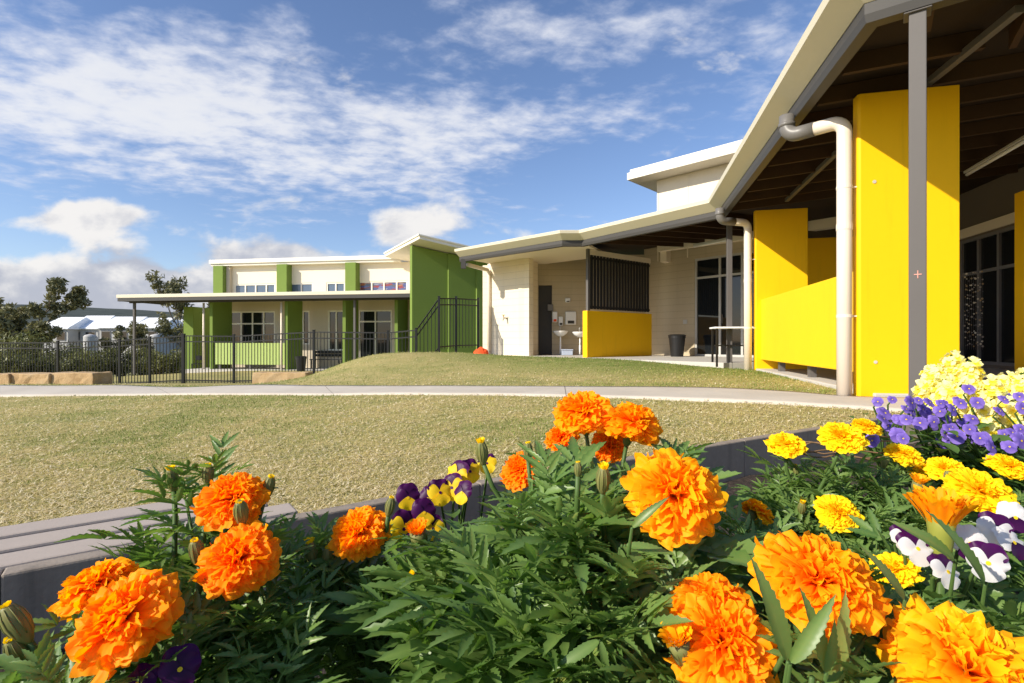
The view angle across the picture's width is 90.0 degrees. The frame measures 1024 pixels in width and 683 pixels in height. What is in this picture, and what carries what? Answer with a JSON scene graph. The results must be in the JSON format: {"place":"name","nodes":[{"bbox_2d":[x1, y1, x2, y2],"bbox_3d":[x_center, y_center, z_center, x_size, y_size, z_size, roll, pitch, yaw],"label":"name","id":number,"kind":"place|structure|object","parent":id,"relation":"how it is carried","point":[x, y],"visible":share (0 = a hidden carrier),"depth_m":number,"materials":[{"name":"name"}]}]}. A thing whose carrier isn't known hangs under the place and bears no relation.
{"place":"outdoors","nodes":[
{"label":"outdoors","id":0,"kind":"place"},
{"bbox_2d":[1,304,183,339],"bbox_3d":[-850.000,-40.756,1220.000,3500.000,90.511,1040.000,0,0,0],"label":"hill","id":1,"kind":"structure","parent":0,"point":[88,311],"depth_m":1006.99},
{"bbox_2d":[191,356,201,368],"bbox_3d":[-16.094,1.176,26.200,0.400,0.900,0.400,0,0,0],"label":"metal chair","id":2,"kind":"object","parent":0,"point":[198,357],"visible":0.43,"depth_m":26.37,"materials":[{"name":"metal"}]},
{"bbox_2d":[116,234,489,373],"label":"green building","id":3,"kind":"structure","parent":0,"point":[402,286],"depth_m":25.03,"materials":[{"name":"green paint"}]},
{"bbox_2d":[232,311,274,342],"bbox_3d":[-13.311,-0.550,26.283,2.551,2.000,0.055,0,0,9],"label":"window","id":4,"kind":"structure","parent":3,"relation":"in","point":[243,322],"depth_m":26.27,"materials":[{"name":"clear glass"}]},
{"bbox_2d":[234,284,274,292],"bbox_3d":[-13.396,-2.700,26.701,2.351,0.600,0.055,0,0,9],"label":"window","id":5,"kind":"structure","parent":3,"relation":"in","point":[238,288],"depth_m":26.72,"materials":[{"name":"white glass"}]},
{"bbox_2d":[292,283,312,291],"bbox_3d":[-10.803,-2.700,26.292,1.300,0.600,0.055,0,0,9],"label":"window","id":6,"kind":"structure","parent":3,"relation":"in","point":[296,287],"depth_m":26.29,"materials":[{"name":"blue glass"}]},
{"bbox_2d":[303,311,308,343],"bbox_3d":[-10.371,-0.700,25.819,0.400,1.700,0.055,0,0,9],"label":"window","id":7,"kind":"structure","parent":3,"relation":"in","point":[305,313],"depth_m":25.82,"materials":[{"name":"grey glass"}]},
{"bbox_2d":[309,351,342,367],"bbox_3d":[-9.056,0.890,25.169,1.700,0.860,0.459,0,0,9],"label":"slatted bench","id":8,"kind":"object","parent":3,"relation":"on","point":[326,355],"visible":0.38,"depth_m":25.34,"materials":[{"name":"black metal"}]},
{"bbox_2d":[326,282,344,290],"bbox_3d":[-8.936,-2.700,25.997,1.020,0.600,0.055,0,0,9],"label":"window","id":9,"kind":"structure","parent":3,"relation":"in","point":[331,286],"depth_m":25.99,"materials":[{"name":"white glass"}]},
{"bbox_2d":[328,310,342,350],"bbox_3d":[-8.766,-0.550,25.565,0.850,2.000,0.055,0,0,9],"label":"window","id":10,"kind":"structure","parent":3,"relation":"in","point":[335,317],"depth_m":25.59,"materials":[{"name":"grey glass"}]},
{"bbox_2d":[359,310,391,357],"bbox_3d":[-6.731,-0.130,25.244,1.730,2.840,0.055,0,0,9],"label":"glass door","id":11,"kind":"structure","parent":3,"relation":"in","point":[369,320],"depth_m":25.27,"materials":[{"name":"black glass"}]},
{"bbox_2d":[360,281,406,290],"bbox_3d":[-6.446,-2.710,25.604,2.581,0.620,0.055,0,0,9],"label":"window","id":12,"kind":"structure","parent":3,"relation":"in","point":[364,285],"depth_m":25.59,"materials":[{"name":"white glass"}]},
{"bbox_2d":[402,672,412,678],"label":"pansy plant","id":13,"kind":"object","parent":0,"point":[408,674],"depth_m":0.49,"materials":[{"name":"green plant"}]},
{"bbox_2d":[0,0,821,312],"label":"sky","id":14,"kind":"structure","parent":0,"point":[171,138],"materials":[{"name":"blue"}]},
{"bbox_2d":[0,351,906,524],"bbox_3d":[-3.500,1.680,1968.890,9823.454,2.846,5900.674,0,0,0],"label":"lawn","id":15,"kind":"structure","parent":0,"point":[436,358],"depth_m":5.14,"materials":[{"name":"green plant"}]},
{"bbox_2d":[0,373,11,383],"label":"sandstone block","id":16,"kind":"structure","parent":15,"relation":"on","point":[5,378],"depth_m":11.94,"materials":[{"name":"beige stone"}]},
{"bbox_2d":[0,297,37,349],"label":"gum tree","id":17,"kind":"object","parent":15,"relation":"on","point":[8,308],"visible":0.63,"depth_m":38.73,"materials":[{"name":"green plant"}]},
{"bbox_2d":[0,352,54,372],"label":"shrub","id":18,"kind":"object","parent":15,"relation":"on","point":[20,363],"visible":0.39,"depth_m":20.99,"materials":[{"name":"green plant"}]},
{"bbox_2d":[0,328,55,358],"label":"shrub","id":19,"kind":"object","parent":15,"relation":"on","point":[12,338],"visible":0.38,"depth_m":24.58,"materials":[{"name":"green plant"}]},
{"bbox_2d":[11,372,55,383],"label":"sandstone block","id":20,"kind":"structure","parent":15,"relation":"on","point":[33,378],"depth_m":11.97,"materials":[{"name":"beige stone"}]},
{"bbox_2d":[0,276,92,351],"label":"gum tree","id":21,"kind":"object","parent":15,"relation":"on","point":[76,297],"visible":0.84,"depth_m":39.96,"materials":[{"name":"green plant"}]},
{"bbox_2d":[9,340,93,356],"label":"shrub","id":22,"kind":"object","parent":15,"relation":"on","point":[62,349],"visible":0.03,"depth_m":26.35,"materials":[{"name":"green plant"}]},
{"bbox_2d":[27,355,84,372],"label":"shrub","id":23,"kind":"object","parent":15,"relation":"on","point":[62,366],"visible":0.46,"depth_m":22.38,"materials":[{"name":"green plant"}]},
{"bbox_2d":[44,317,89,359],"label":"white roofed house","id":24,"kind":"structure","parent":15,"relation":"on","point":[70,326],"depth_m":79.39,"materials":[{"name":"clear metal"}]},
{"bbox_2d":[56,332,65,339],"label":"window","id":25,"kind":"structure","parent":24,"relation":"in","point":[63,335],"depth_m":78.32,"materials":[{"name":"grey glass"}]},
{"bbox_2d":[41,346,109,371],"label":"shrub","id":26,"kind":"object","parent":15,"relation":"on","point":[62,358],"visible":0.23,"depth_m":24.95,"materials":[{"name":"green plant"}]},
{"bbox_2d":[51,371,112,384],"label":"sandstone block","id":27,"kind":"structure","parent":15,"relation":"on","point":[83,377],"depth_m":11.98,"materials":[{"name":"beige stone"}]},
{"bbox_2d":[83,334,96,352],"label":"water tank","id":28,"kind":"object","parent":15,"relation":"on","point":[89,337],"visible":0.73,"depth_m":71.46,"materials":[{"name":"grey plastic"}]},
{"bbox_2d":[79,316,115,355],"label":"white roofed house","id":29,"kind":"structure","parent":15,"relation":"on","point":[88,327],"depth_m":80.68,"materials":[{"name":"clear metal"}]},
{"bbox_2d":[69,345,127,374],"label":"shrub","id":30,"kind":"object","parent":15,"relation":"on","point":[101,360],"visible":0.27,"depth_m":26.70,"materials":[{"name":"green plant"}]},
{"bbox_2d":[97,324,132,366],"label":"gum tree","id":31,"kind":"object","parent":15,"relation":"on","point":[117,333],"visible":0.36,"depth_m":41.50,"materials":[{"name":"green plant"}]},
{"bbox_2d":[95,317,147,359],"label":"white roofed house","id":32,"kind":"structure","parent":15,"relation":"on","point":[107,328],"depth_m":76.49,"materials":[{"name":"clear metal"}]},
{"bbox_2d":[101,331,110,338],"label":"window","id":33,"kind":"structure","parent":32,"relation":"in","point":[107,334],"depth_m":76.32,"materials":[{"name":"grey glass"}]},
{"bbox_2d":[120,331,127,338],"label":"window","id":34,"kind":"structure","parent":32,"relation":"in","point":[125,333],"depth_m":76.32,"materials":[{"name":"grey glass"}]},
{"bbox_2d":[101,346,147,376],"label":"shrub","id":35,"kind":"object","parent":15,"relation":"on","point":[123,360],"visible":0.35,"depth_m":27.74,"materials":[{"name":"green plant"}]},
{"bbox_2d":[125,320,154,352],"bbox_3d":[-28.735,0.641,39.897,3.242,4.531,2.156,0,0,38],"label":"gum tree","id":36,"kind":"object","parent":15,"relation":"on","point":[142,331],"visible":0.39,"depth_m":39.71,"materials":[{"name":"green plant"}]},
{"bbox_2d":[123,347,167,375],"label":"shrub","id":37,"kind":"object","parent":15,"relation":"on","point":[139,363],"visible":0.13,"depth_m":27.76,"materials":[{"name":"green plant"}]},
{"bbox_2d":[150,334,162,353],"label":"water tank","id":38,"kind":"object","parent":15,"relation":"on","point":[161,341],"visible":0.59,"depth_m":69.59,"materials":[{"name":"grey plastic"}]},
{"bbox_2d":[136,351,180,374],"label":"shrub","id":39,"kind":"object","parent":15,"relation":"on","point":[171,361],"visible":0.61,"depth_m":27.27,"materials":[{"name":"green plant"}]},
{"bbox_2d":[136,318,180,356],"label":"white roofed house","id":40,"kind":"structure","parent":15,"relation":"on","point":[150,324],"depth_m":76.02,"materials":[{"name":"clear metal"}]},
{"bbox_2d":[145,270,193,346],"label":"gum tree","id":41,"kind":"object","parent":15,"relation":"on","point":[172,287],"visible":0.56,"depth_m":44.41,"materials":[{"name":"green plant"}]},
{"bbox_2d":[167,346,180,373],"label":"shrub","id":42,"kind":"object","parent":15,"relation":"on","point":[179,354],"visible":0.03,"depth_m":31.35,"materials":[{"name":"green plant"}]},
{"bbox_2d":[177,319,183,351],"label":"white roofed house","id":43,"kind":"structure","parent":15,"relation":"on","point":[178,347],"depth_m":78.40,"materials":[{"name":"clear metal"}]},
{"bbox_2d":[0,296,478,383],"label":"metal fence","id":44,"kind":"object","parent":15,"relation":"on","point":[183,341],"visible":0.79,"depth_m":16.09,"materials":[{"name":"black metal"}]},
{"bbox_2d":[252,371,311,383],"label":"sandstone block","id":45,"kind":"structure","parent":15,"relation":"on","point":[263,376],"depth_m":14.37,"materials":[{"name":"beige stone"}]},
{"bbox_2d":[295,356,306,370],"bbox_3d":[-9.396,0.982,22.800,0.509,0.676,0.509,0,0,0],"label":"rubbish bin","id":46,"kind":"object","parent":15,"relation":"on","point":[299,363],"visible":0.88,"depth_m":22.62,"materials":[{"name":"black plastic"}]},
{"bbox_2d":[0,385,934,413],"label":"footpath","id":47,"kind":"structure","parent":15,"relation":"on","point":[732,395],"depth_m":6.69,"materials":[{"name":"concrete"}]},
{"bbox_2d":[0,414,940,653],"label":"planter box","id":48,"kind":"object","parent":15,"relation":"on","point":[30,588],"visible":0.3,"depth_m":1.37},
{"bbox_2d":[0,496,297,569],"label":"garden bench","id":49,"kind":"object","parent":48,"relation":"on","point":[26,543],"visible":0.26,"depth_m":1.22,"materials":[{"name":"grey metal"}]},
{"bbox_2d":[0,442,1023,680],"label":"soil","id":50,"kind":"structure","parent":48,"relation":"in","point":[744,480],"depth_m":2.26,"materials":[{"name":"brown soil"}]},
{"bbox_2d":[127,643,201,682],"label":"pansy plant","id":51,"kind":"object","parent":50,"relation":"on","point":[184,667],"visible":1,"depth_m":0.40,"materials":[{"name":"purple plant"}]},
{"bbox_2d":[0,431,362,682],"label":"marigold plant","id":52,"kind":"object","parent":50,"relation":"on","point":[149,607],"visible":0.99,"depth_m":0.48,"materials":[{"name":"orange plant"}]},
{"bbox_2d":[259,495,452,682],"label":"marigold plant","id":53,"kind":"object","parent":50,"relation":"on","point":[357,537],"visible":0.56,"depth_m":0.60,"materials":[{"name":"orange plant"}]},
{"bbox_2d":[390,453,496,562],"bbox_3d":[-0.094,0.360,0.777,0.177,0.371,0.200,0,0,0],"label":"pansy plant","id":54,"kind":"object","parent":50,"relation":"on","point":[461,477],"visible":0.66,"depth_m":0.73,"materials":[{"name":"purple plant"}]},
{"bbox_2d":[310,390,818,682],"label":"marigold plant","id":55,"kind":"object","parent":50,"relation":"on","point":[567,577],"visible":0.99,"depth_m":0.46,"materials":[{"name":"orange plant"}]},
{"bbox_2d":[715,498,799,620],"bbox_3d":[0.354,0.368,0.786,0.214,0.288,0.250,0,0,0],"label":"marigold plant","id":56,"kind":"object","parent":50,"relation":"on","point":[756,509],"visible":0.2,"depth_m":0.73,"materials":[{"name":"orange plant"}]},
{"bbox_2d":[596,499,986,682],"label":"marigold plant","id":57,"kind":"object","parent":50,"relation":"on","point":[822,593],"visible":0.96,"depth_m":0.36,"materials":[{"name":"orange plant"}]},
{"bbox_2d":[728,418,930,594],"bbox_3d":[0.526,0.304,0.782,0.376,0.358,0.436,0,0,0],"label":"marigold plant","id":58,"kind":"object","parent":50,"relation":"on","point":[828,504],"visible":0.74,"depth_m":0.80,"materials":[{"name":"yellow plant"}]},
{"bbox_2d":[803,436,891,460],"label":"plant","id":59,"kind":"object","parent":50,"relation":"on","point":[817,451],"visible":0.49,"depth_m":0.90,"materials":[{"name":"green plant"}]},
{"bbox_2d":[748,583,1023,682],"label":"marigold plant","id":60,"kind":"object","parent":50,"relation":"on","point":[927,641],"visible":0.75,"depth_m":0.33,"materials":[{"name":"yellow plant"}]},
{"bbox_2d":[829,396,959,495],"bbox_3d":[0.728,0.252,0.998,0.265,0.279,0.282,0,0,0],"label":"viola plant","id":61,"kind":"object","parent":50,"relation":"on","point":[898,434],"visible":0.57,"depth_m":0.98,"materials":[{"name":"purple plant"}]},
{"bbox_2d":[908,363,946,482],"bbox_3d":[0.944,0.222,1.170,0.100,0.346,0.126,0,0,34],"label":"snapdragon plant","id":62,"kind":"object","parent":50,"relation":"on","point":[930,372],"visible":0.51,"depth_m":1.16,"materials":[{"name":"yellow plant"}]},
{"bbox_2d":[845,453,1023,615],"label":"marigold plant","id":63,"kind":"object","parent":50,"relation":"on","point":[987,490],"visible":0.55,"depth_m":0.68,"materials":[{"name":"yellow plant"}]},
{"bbox_2d":[923,374,962,481],"bbox_3d":[0.930,0.224,1.107,0.100,0.309,0.126,0,0,-33],"label":"snapdragon plant","id":64,"kind":"object","parent":50,"relation":"on","point":[942,388],"visible":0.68,"depth_m":1.09,"materials":[{"name":"yellow plant"}]},
{"bbox_2d":[863,395,1023,488],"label":"viola plant","id":65,"kind":"object","parent":50,"relation":"on","point":[925,419],"visible":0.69,"depth_m":1.00,"materials":[{"name":"purple plant"}]},
{"bbox_2d":[930,350,965,481],"bbox_3d":[1.031,0.212,1.219,0.113,0.386,0.114,0,0,0],"label":"snapdragon plant","id":66,"kind":"object","parent":50,"relation":"on","point":[951,362],"visible":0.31,"depth_m":1.19,"materials":[{"name":"yellow plant"}]},
{"bbox_2d":[884,484,1023,636],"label":"marigold plant","id":67,"kind":"object","parent":50,"relation":"on","point":[952,509],"visible":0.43,"depth_m":0.49,"materials":[{"name":"orange plant"}]},
{"bbox_2d":[889,501,1023,616],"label":"pansy plant","id":68,"kind":"object","parent":50,"relation":"on","point":[989,537],"visible":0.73,"depth_m":0.50,"materials":[{"name":"white plant"}]},
{"bbox_2d":[947,380,982,453],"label":"snapdragon plant","id":69,"kind":"object","parent":50,"relation":"on","point":[968,397],"visible":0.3,"depth_m":1.07,"materials":[{"name":"yellow plant"}]},
{"bbox_2d":[952,356,986,453],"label":"snapdragon plant","id":70,"kind":"object","parent":50,"relation":"on","point":[969,373],"visible":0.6,"depth_m":1.15,"materials":[{"name":"yellow plant"}]},
{"bbox_2d":[938,400,1011,482],"bbox_3d":[0.941,0.242,1.046,0.116,0.250,0.113,0,0,27],"label":"snapdragon plant","id":71,"kind":"object","parent":50,"relation":"on","point":[986,413],"visible":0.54,"depth_m":1.02,"materials":[{"name":"yellow plant"}]},
{"bbox_2d":[935,384,1023,502],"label":"viola plant","id":72,"kind":"object","parent":50,"relation":"on","point":[967,423],"visible":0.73,"depth_m":0.97,"materials":[{"name":"purple plant"}]},
{"bbox_2d":[981,374,1006,477],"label":"snapdragon plant","id":73,"kind":"object","parent":50,"relation":"on","point":[993,387],"visible":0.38,"depth_m":1.12,"materials":[{"name":"yellow plant"}]},
{"bbox_2d":[982,392,1023,489],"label":"viola plant","id":74,"kind":"object","parent":50,"relation":"on","point":[1016,435],"visible":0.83,"depth_m":0.95,"materials":[{"name":"purple plant"}]},
{"bbox_2d":[985,391,1023,490],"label":"snapdragon plant","id":75,"kind":"object","parent":50,"relation":"on","point":[1009,409],"visible":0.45,"depth_m":1.03,"materials":[{"name":"yellow plant"}]},
{"bbox_2d":[996,371,1014,453],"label":"snapdragon plant","id":76,"kind":"object","parent":50,"relation":"on","point":[1003,378],"visible":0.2,"depth_m":1.17,"materials":[{"name":"yellow plant"}]},
{"bbox_2d":[1004,367,1023,502],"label":"snapdragon plant","id":77,"kind":"object","parent":50,"relation":"on","point":[1015,384],"visible":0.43,"depth_m":1.14,"materials":[{"name":"yellow plant"}]},
{"bbox_2d":[473,347,488,353],"bbox_3d":[-0.897,0.263,14.750,0.452,0.231,0.300,0,0,0],"label":"safety netting","id":78,"kind":"object","parent":15,"relation":"on","point":[481,350],"visible":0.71,"depth_m":14.65,"materials":[{"name":"orange fabric"}]},
{"bbox_2d":[454,199,852,368],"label":"toilet block","id":79,"kind":"structure","parent":15,"relation":"on","point":[623,289],"depth_m":14.68,"materials":[{"name":"beige paint"}]},
{"bbox_2d":[539,285,551,354],"bbox_3d":[1.063,-0.688,16.457,0.430,2.224,0.040,0,0,0],"label":"door","id":80,"kind":"structure","parent":79,"relation":"in","point":[545,291],"depth_m":16.44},
{"bbox_2d":[548,304,552,310],"bbox_3d":[1.226,-1.082,16.340,0.180,0.200,0.060,0,0,0],"label":"door sign","id":81,"kind":"object","parent":79,"relation":"attached to","point":[550,307],"visible":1,"depth_m":16.31,"materials":[{"name":"grey plastic"}]},
{"bbox_2d":[552,312,556,321],"bbox_3d":[1.364,-0.777,16.305,0.160,0.340,0.129,0,0,0],"label":"soap dispenser","id":82,"kind":"object","parent":79,"relation":"attached to","point":[554,316],"visible":1,"depth_m":16.25,"materials":[{"name":"white plastic"}]},
{"bbox_2d":[553,327,567,354],"bbox_3d":[1.511,-0.025,15.950,0.480,0.898,0.480,0,0,0],"label":"wash basin","id":83,"kind":"object","parent":79,"relation":"on","point":[560,333],"visible":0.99,"depth_m":15.83,"materials":[{"name":"white ceramic"}]},
{"bbox_2d":[558,316,562,325],"bbox_3d":[1.554,-0.650,16.305,0.140,0.300,0.129,0,0,0],"label":"paper dispenser","id":84,"kind":"object","parent":79,"relation":"attached to","point":[560,320],"visible":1,"depth_m":16.25,"materials":[{"name":"white plastic"}]},
{"bbox_2d":[561,349,572,354],"bbox_3d":[1.697,0.330,15.800,0.370,0.182,0.230,0,0,0],"label":"storage tub","id":85,"kind":"object","parent":79,"relation":"on","point":[566,351],"visible":0.91,"depth_m":15.70,"materials":[{"name":"white plastic"}]},
{"bbox_2d":[565,311,575,324],"bbox_3d":[1.871,-0.745,16.305,0.340,0.420,0.129,0,0,0],"label":"towel dispenser","id":86,"kind":"object","parent":79,"relation":"attached to","point":[570,317],"visible":1,"depth_m":16.25,"materials":[{"name":"white plastic"}]},
{"bbox_2d":[572,327,582,354],"bbox_3d":[2.118,0.006,15.950,0.480,0.898,0.480,0,0,0],"label":"wash basin","id":87,"kind":"object","parent":79,"relation":"on","point":[579,334],"visible":0.77,"depth_m":15.91,"materials":[{"name":"white ceramic"}]},
{"bbox_2d":[668,334,685,356],"bbox_3d":[4.641,0.108,14.400,0.498,0.632,0.498,0,0,0],"label":"rubbish bin","id":88,"kind":"object","parent":79,"relation":"on","point":[677,343],"visible":1,"depth_m":14.23,"materials":[{"name":"black plastic"}]},
{"bbox_2d":[695,251,753,357],"bbox_3d":[5.952,-0.988,14.031,0.173,2.824,2.146,0,0,-38],"label":"glass door","id":89,"kind":"structure","parent":79,"relation":"in","point":[710,272],"depth_m":14.36,"materials":[{"name":"black glass"}]},
{"bbox_2d":[709,327,753,366],"bbox_3d":[4.490,0.105,10.216,0.950,0.790,0.500,0,0,10],"label":"trestle table","id":90,"kind":"object","parent":79,"relation":"on","point":[712,342],"visible":0.62,"depth_m":10.08,"materials":[{"name":"white laminate"}]},
{"bbox_2d":[627,0,1023,412],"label":"classroom building","id":91,"kind":"structure","parent":15,"relation":"on","point":[898,125],"depth_m":5.05,"materials":[{"name":"yellow paint"}]},
{"bbox_2d":[964,270,983,349],"bbox_3d":[8.400,-0.565,9.315,0.052,1.430,0.377,0,0,0],"label":"window collage","id":92,"kind":"object","parent":91,"relation":"hanging from","point":[969,295],"depth_m":9.35,"materials":[{"name":"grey paper"}]},
{"bbox_2d":[960,225,1014,365],"bbox_3d":[8.982,-0.805,9.432,0.055,2.490,2.200,0,0,13],"label":"window","id":93,"kind":"structure","parent":91,"relation":"in","point":[993,253],"depth_m":9.68,"materials":[{"name":"black glass"}]}
]}

